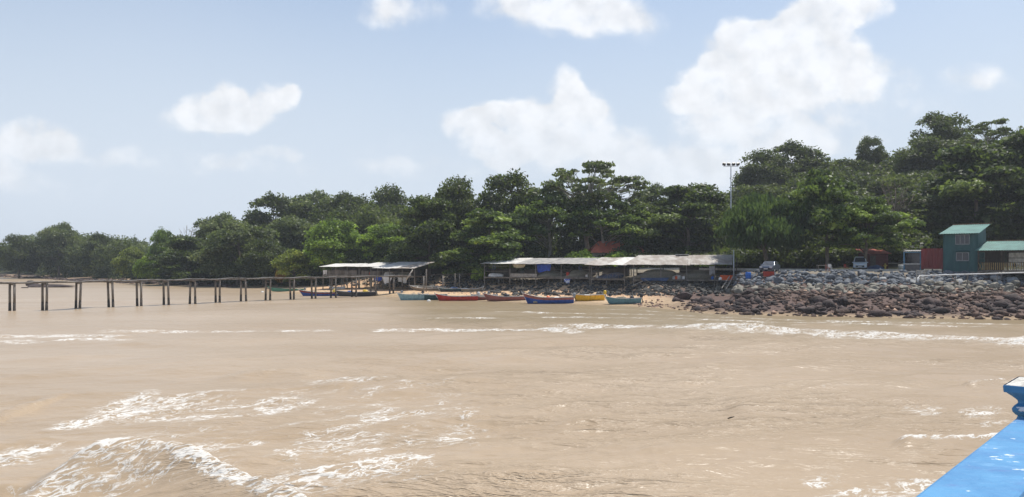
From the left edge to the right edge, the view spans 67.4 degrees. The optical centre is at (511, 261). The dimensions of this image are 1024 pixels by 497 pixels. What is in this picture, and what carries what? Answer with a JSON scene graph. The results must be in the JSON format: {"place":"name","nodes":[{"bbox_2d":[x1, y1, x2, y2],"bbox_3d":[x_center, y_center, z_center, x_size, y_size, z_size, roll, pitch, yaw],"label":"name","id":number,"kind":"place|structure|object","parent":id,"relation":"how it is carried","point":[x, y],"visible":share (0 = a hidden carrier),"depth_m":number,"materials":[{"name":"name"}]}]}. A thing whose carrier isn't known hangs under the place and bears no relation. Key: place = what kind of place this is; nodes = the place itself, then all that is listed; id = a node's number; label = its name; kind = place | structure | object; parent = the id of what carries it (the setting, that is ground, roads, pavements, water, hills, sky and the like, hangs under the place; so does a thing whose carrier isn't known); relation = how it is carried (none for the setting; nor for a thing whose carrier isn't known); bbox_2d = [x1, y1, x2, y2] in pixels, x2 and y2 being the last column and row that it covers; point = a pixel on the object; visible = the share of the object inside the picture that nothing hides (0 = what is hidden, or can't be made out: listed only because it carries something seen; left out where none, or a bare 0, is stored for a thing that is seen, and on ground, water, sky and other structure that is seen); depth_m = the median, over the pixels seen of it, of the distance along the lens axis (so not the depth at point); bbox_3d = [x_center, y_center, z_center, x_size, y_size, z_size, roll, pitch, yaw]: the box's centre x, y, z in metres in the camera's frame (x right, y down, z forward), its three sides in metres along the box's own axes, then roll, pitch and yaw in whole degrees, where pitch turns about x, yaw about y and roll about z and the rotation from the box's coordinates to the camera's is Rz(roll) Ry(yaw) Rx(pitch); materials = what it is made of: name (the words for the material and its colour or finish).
{"place":"outdoors","nodes":[
{"label":"outdoors","id":0,"kind":"place"},
{"bbox_2d":[0,277,1023,496],"bbox_3d":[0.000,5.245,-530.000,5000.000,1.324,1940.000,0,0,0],"label":"sea","id":1,"kind":"structure","parent":0,"point":[255,394],"depth_m":30.75,"materials":[{"name":"liquid"}]},
{"bbox_2d":[27,284,73,286],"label":"lone rock","id":2,"kind":"object","parent":1,"relation":"on","point":[49,285],"visible":0.84,"depth_m":166.35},
{"bbox_2d":[297,288,338,295],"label":"fishing boat","id":3,"kind":"object","parent":1,"relation":"on","point":[304,292],"visible":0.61,"depth_m":123.97,"materials":[{"name":"blue paint"}]},
{"bbox_2d":[397,290,428,299],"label":"fishing boat","id":4,"kind":"object","parent":1,"relation":"on","point":[410,296],"visible":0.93,"depth_m":110.34,"materials":[{"name":"blue paint"}]},
{"bbox_2d":[418,291,447,299],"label":"fishing boat","id":5,"kind":"object","parent":1,"relation":"on","point":[430,297],"visible":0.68,"depth_m":110.86,"materials":[{"name":"teal paint"}]},
{"bbox_2d":[482,291,525,300],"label":"fishing boat","id":6,"kind":"object","parent":1,"relation":"on","point":[488,297],"visible":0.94,"depth_m":107.12,"materials":[{"name":"red paint"}]},
{"bbox_2d":[0,192,1023,319],"bbox_3d":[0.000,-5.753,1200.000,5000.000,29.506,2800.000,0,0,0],"label":"ground","id":7,"kind":"structure","parent":0,"point":[381,292],"depth_m":110.67,"materials":[{"name":"stone"}]},
{"bbox_2d":[0,233,41,277],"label":"broadleaf tree","id":8,"kind":"object","parent":7,"relation":"on","point":[15,255],"visible":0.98,"depth_m":254.92,"materials":[{"name":"green plant"}]},
{"bbox_2d":[30,221,83,276],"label":"broadleaf tree","id":9,"kind":"object","parent":7,"relation":"on","point":[62,233],"visible":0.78,"depth_m":258.23,"materials":[{"name":"green plant"}]},
{"bbox_2d":[77,231,115,269],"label":"broadleaf tree","id":10,"kind":"object","parent":7,"relation":"on","point":[88,252],"visible":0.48,"depth_m":241.60,"materials":[{"name":"green plant"}]},
{"bbox_2d":[0,230,206,278],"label":"wood","id":11,"kind":"object","parent":7,"relation":"on","point":[105,270],"visible":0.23,"depth_m":251.42,"materials":[{"name":"green plant"}]},
{"bbox_2d":[0,274,237,286],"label":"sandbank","id":12,"kind":"structure","parent":7,"relation":"on","point":[171,283],"depth_m":194.38,"materials":[{"name":"sand"}]},
{"bbox_2d":[110,245,145,279],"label":"broadleaf tree","id":13,"kind":"object","parent":7,"relation":"on","point":[127,255],"visible":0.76,"depth_m":209.23,"materials":[{"name":"green plant"}]},
{"bbox_2d":[131,255,158,283],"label":"broadleaf tree","id":14,"kind":"object","parent":7,"relation":"on","point":[138,269],"visible":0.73,"depth_m":188.38,"materials":[{"name":"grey plant"}]},
{"bbox_2d":[146,226,171,255],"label":"broadleaf tree","id":15,"kind":"object","parent":7,"relation":"on","point":[160,236],"visible":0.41,"depth_m":209.93,"materials":[{"name":"green plant"}]},
{"bbox_2d":[142,234,219,283],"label":"broadleaf tree","id":16,"kind":"object","parent":7,"relation":"on","point":[179,244],"visible":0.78,"depth_m":181.21,"materials":[{"name":"green plant"}]},
{"bbox_2d":[0,275,411,310],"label":"timber walkway","id":17,"kind":"structure","parent":7,"relation":"on","point":[140,281],"depth_m":100.62,"materials":[{"name":"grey wood"}]},
{"bbox_2d":[193,211,257,257],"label":"broadleaf tree","id":18,"kind":"object","parent":7,"relation":"on","point":[210,224],"visible":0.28,"depth_m":193.69,"materials":[{"name":"green plant"}]},
{"bbox_2d":[186,220,281,284],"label":"broadleaf tree","id":19,"kind":"object","parent":7,"relation":"on","point":[230,234],"visible":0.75,"depth_m":171.33,"materials":[{"name":"green plant"}]},
{"bbox_2d":[234,238,288,285],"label":"broadleaf tree","id":20,"kind":"object","parent":7,"relation":"on","point":[251,262],"visible":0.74,"depth_m":164.82,"materials":[{"name":"green plant"}]},
{"bbox_2d":[238,191,312,249],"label":"broadleaf tree","id":21,"kind":"object","parent":7,"relation":"on","point":[259,218],"visible":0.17,"depth_m":200.35,"materials":[{"name":"green plant"}]},
{"bbox_2d":[275,270,287,282],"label":"bush","id":22,"kind":"object","parent":7,"relation":"on","point":[279,280],"visible":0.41,"depth_m":162.26,"materials":[{"name":"green plant"}]},
{"bbox_2d":[268,287,303,291],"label":"fishing boat","id":23,"kind":"object","parent":7,"relation":"on","point":[277,289],"visible":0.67,"depth_m":140.05,"materials":[{"name":"green paint"}]},
{"bbox_2d":[269,248,319,285],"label":"broadleaf tree","id":24,"kind":"object","parent":7,"relation":"on","point":[297,260],"visible":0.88,"depth_m":157.41,"materials":[{"name":"green plant"}]},
{"bbox_2d":[265,214,329,256],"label":"broadleaf tree","id":25,"kind":"object","parent":7,"relation":"on","point":[288,227],"visible":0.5,"depth_m":182.68,"materials":[{"name":"green plant"}]},
{"bbox_2d":[278,189,346,240],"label":"broadleaf tree","id":26,"kind":"object","parent":7,"relation":"on","point":[320,199],"visible":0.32,"depth_m":200.71,"materials":[{"name":"green plant"}]},
{"bbox_2d":[299,216,369,281],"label":"broadleaf tree","id":27,"kind":"object","parent":7,"relation":"on","point":[324,248],"visible":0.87,"depth_m":156.93,"materials":[{"name":"green plant"}]},
{"bbox_2d":[319,263,367,288],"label":"stilt shed","id":28,"kind":"structure","parent":7,"relation":"on","point":[344,271],"depth_m":140.68,"materials":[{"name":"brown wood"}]},
{"bbox_2d":[329,190,373,216],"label":"broadleaf tree","id":29,"kind":"object","parent":7,"relation":"on","point":[350,200],"visible":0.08,"depth_m":197.51,"materials":[{"name":"green plant"}]},
{"bbox_2d":[334,289,378,295],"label":"fishing boat","id":30,"kind":"object","parent":7,"relation":"on","point":[346,293],"visible":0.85,"depth_m":123.11,"materials":[{"name":"grey paint"}]},
{"bbox_2d":[359,262,394,288],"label":"stilt shed","id":31,"kind":"structure","parent":7,"relation":"on","point":[373,271],"depth_m":139.31,"materials":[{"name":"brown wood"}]},
{"bbox_2d":[351,221,410,258],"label":"broadleaf tree","id":32,"kind":"object","parent":7,"relation":"on","point":[378,244],"visible":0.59,"depth_m":156.13,"materials":[{"name":"green plant"}]},
{"bbox_2d":[357,182,411,225],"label":"broadleaf tree","id":33,"kind":"object","parent":7,"relation":"on","point":[397,200],"visible":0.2,"depth_m":193.57,"materials":[{"name":"green plant"}]},
{"bbox_2d":[373,262,433,289],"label":"stilt shed","id":34,"kind":"structure","parent":7,"relation":"on","point":[401,267],"depth_m":135.53,"materials":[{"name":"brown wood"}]},
{"bbox_2d":[389,240,426,261],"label":"broadleaf tree","id":35,"kind":"object","parent":7,"relation":"on","point":[417,245],"visible":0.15,"depth_m":147.87,"materials":[{"name":"green plant"}]},
{"bbox_2d":[384,194,469,275],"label":"broadleaf tree","id":36,"kind":"object","parent":7,"relation":"on","point":[431,221],"visible":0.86,"depth_m":140.76,"materials":[{"name":"green plant"}]},
{"bbox_2d":[409,285,445,290],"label":"fishing boat","id":37,"kind":"object","parent":7,"relation":"on","point":[419,288],"visible":0.84,"depth_m":130.93,"materials":[{"name":"paint"}]},
{"bbox_2d":[412,175,484,252],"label":"broadleaf tree","id":38,"kind":"object","parent":7,"relation":"on","point":[459,195],"visible":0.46,"depth_m":149.45,"materials":[{"name":"green plant"}]},
{"bbox_2d":[437,285,468,291],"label":"fishing boat","id":39,"kind":"object","parent":7,"relation":"on","point":[448,289],"visible":0.89,"depth_m":126.47,"materials":[{"name":"teal paint"}]},
{"bbox_2d":[434,292,479,300],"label":"fishing boat","id":40,"kind":"object","parent":7,"relation":"on","point":[440,297],"visible":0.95,"depth_m":108.57,"materials":[{"name":"red paint"}]},
{"bbox_2d":[461,286,483,291],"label":"fishing boat","id":41,"kind":"object","parent":7,"relation":"on","point":[469,290],"visible":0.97,"depth_m":125.60,"materials":[{"name":"paint"}]},
{"bbox_2d":[471,266,486,283],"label":"green bush","id":42,"kind":"object","parent":7,"relation":"on","point":[476,269],"visible":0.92,"depth_m":130.45,"materials":[{"name":"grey plant"}]},
{"bbox_2d":[241,193,726,257],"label":"shore thicket","id":43,"kind":"object","parent":7,"relation":"on","point":[366,217],"visible":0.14,"depth_m":172.13,"materials":[{"name":"green plant"}]},
{"bbox_2d":[439,208,545,275],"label":"broadleaf tree","id":44,"kind":"object","parent":7,"relation":"on","point":[504,241],"visible":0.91,"depth_m":132.93,"materials":[{"name":"green plant"}]},
{"bbox_2d":[471,168,544,251],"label":"broadleaf tree","id":45,"kind":"object","parent":7,"relation":"on","point":[501,184],"visible":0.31,"depth_m":146.89,"materials":[{"name":"green plant"}]},
{"bbox_2d":[318,272,724,295],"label":"shore stones","id":46,"kind":"object","parent":7,"relation":"on","point":[617,284],"visible":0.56,"depth_m":118.95,"materials":[{"name":"stone"}]},
{"bbox_2d":[126,245,939,285],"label":"undergrowth","id":47,"kind":"object","parent":7,"relation":"on","point":[842,260],"visible":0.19,"depth_m":135.21,"materials":[{"name":"green plant"}]},
{"bbox_2d":[481,258,598,287],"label":"stilt shed","id":48,"kind":"structure","parent":7,"relation":"on","point":[529,273],"depth_m":124.95,"materials":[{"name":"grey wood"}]},
{"bbox_2d":[537,264,550,271],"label":"tarpaulin","id":49,"kind":"object","parent":48,"relation":"hanging from","point":[543,267],"visible":0.98,"depth_m":123.25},
{"bbox_2d":[538,271,565,276],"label":"net heap","id":50,"kind":"object","parent":48,"relation":"on","point":[553,274],"visible":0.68,"depth_m":122.64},
{"bbox_2d":[565,269,592,277],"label":"net heap","id":51,"kind":"object","parent":48,"relation":"on","point":[577,273],"visible":0.88,"depth_m":120.67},
{"bbox_2d":[412,291,674,296],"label":"beach pebbles","id":52,"kind":"object","parent":7,"relation":"on","point":[542,294],"visible":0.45,"depth_m":114.51,"materials":[{"name":"stone"}]},
{"bbox_2d":[522,291,576,303],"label":"fishing boat","id":53,"kind":"object","parent":7,"relation":"on","point":[529,298],"visible":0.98,"depth_m":101.01,"materials":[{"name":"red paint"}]},
{"bbox_2d":[505,186,596,256],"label":"broadleaf tree","id":54,"kind":"object","parent":7,"relation":"on","point":[538,209],"visible":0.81,"depth_m":137.47,"materials":[{"name":"green plant"}]},
{"bbox_2d":[563,248,592,268],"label":"green bush","id":55,"kind":"object","parent":7,"relation":"on","point":[583,253],"visible":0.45,"depth_m":129.76,"materials":[{"name":"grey plant"}]},
{"bbox_2d":[572,290,605,300],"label":"fishing boat","id":56,"kind":"object","parent":7,"relation":"on","point":[589,297],"visible":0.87,"depth_m":103.77,"materials":[{"name":"yellow paint"}]},
{"bbox_2d":[526,160,653,250],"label":"broadleaf tree","id":57,"kind":"object","parent":7,"relation":"on","point":[581,193],"visible":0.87,"depth_m":141.19,"materials":[{"name":"green plant"}]},
{"bbox_2d":[576,256,616,269],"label":"green bush","id":58,"kind":"object","parent":7,"relation":"on","point":[582,265],"visible":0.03,"depth_m":127.02,"materials":[{"name":"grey plant"}]},
{"bbox_2d":[553,191,660,245],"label":"broadleaf tree","id":59,"kind":"object","parent":7,"relation":"on","point":[605,216],"visible":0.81,"depth_m":135.61,"materials":[{"name":"green plant"}]},
{"bbox_2d":[584,257,634,285],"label":"stilt shed","id":60,"kind":"structure","parent":7,"relation":"on","point":[604,261],"depth_m":118.29,"materials":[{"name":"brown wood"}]},
{"bbox_2d":[597,272,623,278],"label":"net heap","id":61,"kind":"object","parent":60,"relation":"on","point":[619,275],"visible":0.82,"depth_m":117.18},
{"bbox_2d":[588,241,644,267],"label":"red roofed house","id":62,"kind":"structure","parent":7,"relation":"on","point":[596,249],"depth_m":138.27,"materials":[{"name":"ceramic"}]},
{"bbox_2d":[605,250,629,268],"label":"green bush","id":63,"kind":"object","parent":7,"relation":"on","point":[623,253],"visible":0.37,"depth_m":130.23,"materials":[{"name":"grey plant"}]},
{"bbox_2d":[604,293,643,303],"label":"fishing boat","id":64,"kind":"object","parent":7,"relation":"on","point":[611,300],"visible":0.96,"depth_m":98.03,"materials":[{"name":"teal paint"}]},
{"bbox_2d":[597,204,677,253],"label":"broadleaf tree","id":65,"kind":"object","parent":7,"relation":"on","point":[650,231],"visible":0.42,"depth_m":135.73,"materials":[{"name":"green plant"}]},
{"bbox_2d":[634,181,670,207],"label":"broadleaf tree","id":66,"kind":"object","parent":7,"relation":"on","point":[651,199],"visible":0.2,"depth_m":163.68,"materials":[{"name":"green plant"}]},
{"bbox_2d":[623,255,732,286],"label":"stilt shed","id":67,"kind":"structure","parent":7,"relation":"on","point":[686,260],"depth_m":113.58,"materials":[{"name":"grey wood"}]},
{"bbox_2d":[641,278,668,280],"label":"net apron","id":68,"kind":"object","parent":67,"relation":"hanging from","point":[656,279],"visible":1,"depth_m":112.27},
{"bbox_2d":[635,269,675,278],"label":"net heap","id":69,"kind":"object","parent":67,"relation":"on","point":[669,274],"visible":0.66,"depth_m":113.06,"materials":[{"name":"fabric"}]},
{"bbox_2d":[682,270,713,279],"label":"net heap","id":70,"kind":"object","parent":67,"relation":"on","point":[700,274],"visible":0.76,"depth_m":111.65,"materials":[{"name":"fabric"}]},
{"bbox_2d":[674,292,692,299],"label":"lone rock","id":71,"kind":"object","parent":7,"relation":"on","point":[685,295],"visible":0.77,"depth_m":98.14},
{"bbox_2d":[643,182,734,253],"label":"broadleaf tree","id":72,"kind":"object","parent":7,"relation":"on","point":[697,199],"visible":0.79,"depth_m":136.00,"materials":[{"name":"green plant"}]},
{"bbox_2d":[722,162,739,267],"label":"floodlight mast","id":73,"kind":"object","parent":7,"relation":"on","point":[729,164],"visible":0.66,"depth_m":121.95,"materials":[{"name":"metal"}]},
{"bbox_2d":[713,191,815,261],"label":"broadleaf tree","id":74,"kind":"object","parent":7,"relation":"on","point":[755,221],"visible":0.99,"depth_m":108.61,"materials":[{"name":"green plant"}]},
{"bbox_2d":[732,147,796,195],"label":"broadleaf tree","id":75,"kind":"object","parent":7,"relation":"on","point":[768,170],"visible":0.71,"depth_m":174.35,"materials":[{"name":"green plant"}]},
{"bbox_2d":[759,261,779,272],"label":"parked car","id":76,"kind":"object","parent":7,"relation":"on","point":[773,266],"visible":0.94,"depth_m":100.02,"materials":[{"name":"silver metal"}]},
{"bbox_2d":[760,138,833,181],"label":"broadleaf tree","id":77,"kind":"object","parent":7,"relation":"on","point":[793,148],"visible":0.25,"depth_m":177.72,"materials":[{"name":"green plant"}]},
{"bbox_2d":[774,168,867,268],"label":"broadleaf tree","id":78,"kind":"object","parent":7,"relation":"on","point":[825,191],"visible":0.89,"depth_m":107.28,"materials":[{"name":"green plant"}]},
{"bbox_2d":[629,268,1022,270],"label":"road kerb","id":79,"kind":"structure","parent":7,"relation":"on","point":[794,269],"depth_m":106.51,"materials":[{"name":"concrete"}]},
{"bbox_2d":[633,285,1023,319],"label":"laterite rubble","id":80,"kind":"object","parent":7,"relation":"on","point":[929,304],"visible":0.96,"depth_m":81.64,"materials":[{"name":"stone"}]},
{"bbox_2d":[694,155,1023,267],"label":"hillside wood","id":81,"kind":"object","parent":7,"relation":"on","point":[868,179],"visible":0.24,"depth_m":140.90,"materials":[{"name":"green plant"}]},
{"bbox_2d":[852,257,867,268],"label":"parked car","id":82,"kind":"object","parent":7,"relation":"on","point":[859,262],"visible":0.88,"depth_m":107.41,"materials":[{"name":"white paint"}]},
{"bbox_2d":[716,268,1023,293],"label":"bank stones","id":83,"kind":"object","parent":7,"relation":"on","point":[742,280],"visible":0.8,"depth_m":91.21,"materials":[{"name":"stone"}]},
{"bbox_2d":[854,135,889,165],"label":"broadleaf tree","id":84,"kind":"object","parent":7,"relation":"on","point":[876,154],"visible":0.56,"depth_m":176.45,"materials":[{"name":"green plant"}]},
{"bbox_2d":[820,197,925,268],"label":"broadleaf tree","id":85,"kind":"object","parent":7,"relation":"on","point":[875,211],"visible":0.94,"depth_m":105.94,"materials":[{"name":"green plant"}]},
{"bbox_2d":[856,249,891,268],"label":"red hut","id":86,"kind":"object","parent":7,"relation":"on","point":[877,257],"visible":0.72,"depth_m":110.20,"materials":[{"name":"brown wood"}]},
{"bbox_2d":[878,178,924,261],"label":"bare tree","id":87,"kind":"object","parent":7,"relation":"on","point":[894,208],"visible":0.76,"depth_m":117.28,"materials":[{"name":"grey plant"}]},
{"bbox_2d":[903,250,923,270],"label":"kiosk","id":88,"kind":"object","parent":7,"relation":"on","point":[912,261],"visible":0.88,"depth_m":96.34,"materials":[{"name":"blue paint"}]},
{"bbox_2d":[881,190,961,234],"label":"broadleaf tree","id":89,"kind":"object","parent":7,"relation":"on","point":[926,206],"visible":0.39,"depth_m":120.61,"materials":[{"name":"green plant"}]},
{"bbox_2d":[889,134,972,171],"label":"broadleaf tree","id":90,"kind":"object","parent":7,"relation":"on","point":[911,157],"visible":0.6,"depth_m":157.40,"materials":[{"name":"green plant"}]},
{"bbox_2d":[921,248,942,272],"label":"red fence panel","id":91,"kind":"object","parent":7,"relation":"on","point":[932,258],"visible":0.84,"depth_m":93.93,"materials":[{"name":"metal"}]},
{"bbox_2d":[907,111,977,161],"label":"broadleaf tree","id":92,"kind":"object","parent":7,"relation":"on","point":[941,124],"visible":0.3,"depth_m":162.10,"materials":[{"name":"green plant"}]},
{"bbox_2d":[943,284,954,291],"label":"boulder","id":93,"kind":"object","parent":7,"relation":"on","point":[948,287],"visible":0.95,"depth_m":85.94,"materials":[{"name":"beige stone"}]},
{"bbox_2d":[939,223,990,272],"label":"green house","id":94,"kind":"structure","parent":7,"relation":"on","point":[962,243],"depth_m":91.99,"materials":[{"name":"teal"}]},
{"bbox_2d":[955,234,969,244],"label":"window","id":95,"kind":"structure","parent":94,"relation":"in","point":[959,239],"depth_m":91.61,"materials":[{"name":"grey glass"}]},
{"bbox_2d":[956,252,968,260],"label":"window","id":96,"kind":"structure","parent":94,"relation":"in","point":[960,256],"depth_m":91.57,"materials":[{"name":"grey glass"}]},
{"bbox_2d":[910,141,1023,235],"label":"broadleaf tree","id":97,"kind":"object","parent":7,"relation":"on","point":[962,161],"visible":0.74,"depth_m":118.74,"materials":[{"name":"green plant"}]},
{"bbox_2d":[955,129,1023,228],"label":"broadleaf tree","id":98,"kind":"object","parent":7,"relation":"on","point":[1014,141],"visible":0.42,"depth_m":118.66,"materials":[{"name":"green plant"}]},
{"bbox_2d":[957,117,1023,145],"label":"broadleaf tree","id":99,"kind":"object","parent":7,"relation":"on","point":[1003,131],"visible":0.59,"depth_m":138.84,"materials":[{"name":"green plant"}]},
{"bbox_2d":[975,240,1023,278],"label":"terrace","id":100,"kind":"structure","parent":7,"relation":"on","point":[994,250],"depth_m":89.91,"materials":[{"name":"green metal"}]},
{"bbox_2d":[0,0,1023,246],"label":"sky","id":101,"kind":"structure","parent":0,"point":[129,118],"materials":[{"name":"blue"}]},
{"bbox_2d":[916,377,1023,496],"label":"blue parapet","id":102,"kind":"structure","parent":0,"point":[993,466],"depth_m":2.42,"materials":[{"name":"paint"}]},
{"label":"boulder","id":103,"kind":"object","parent":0,"visible":0},
{"bbox_2d":[916,270,925,280],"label":"pallet","id":104,"kind":"object","parent":103,"relation":"on","point":[924,273],"visible":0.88,"depth_m":88.48,"materials":[{"name":"grey wood"}]},
{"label":"pipe support","id":105,"kind":"object","parent":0,"visible":0},
{"bbox_2d":[917,272,1023,282],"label":"water pipe","id":106,"kind":"object","parent":105,"relation":"on","point":[968,274],"visible":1,"depth_m":86.73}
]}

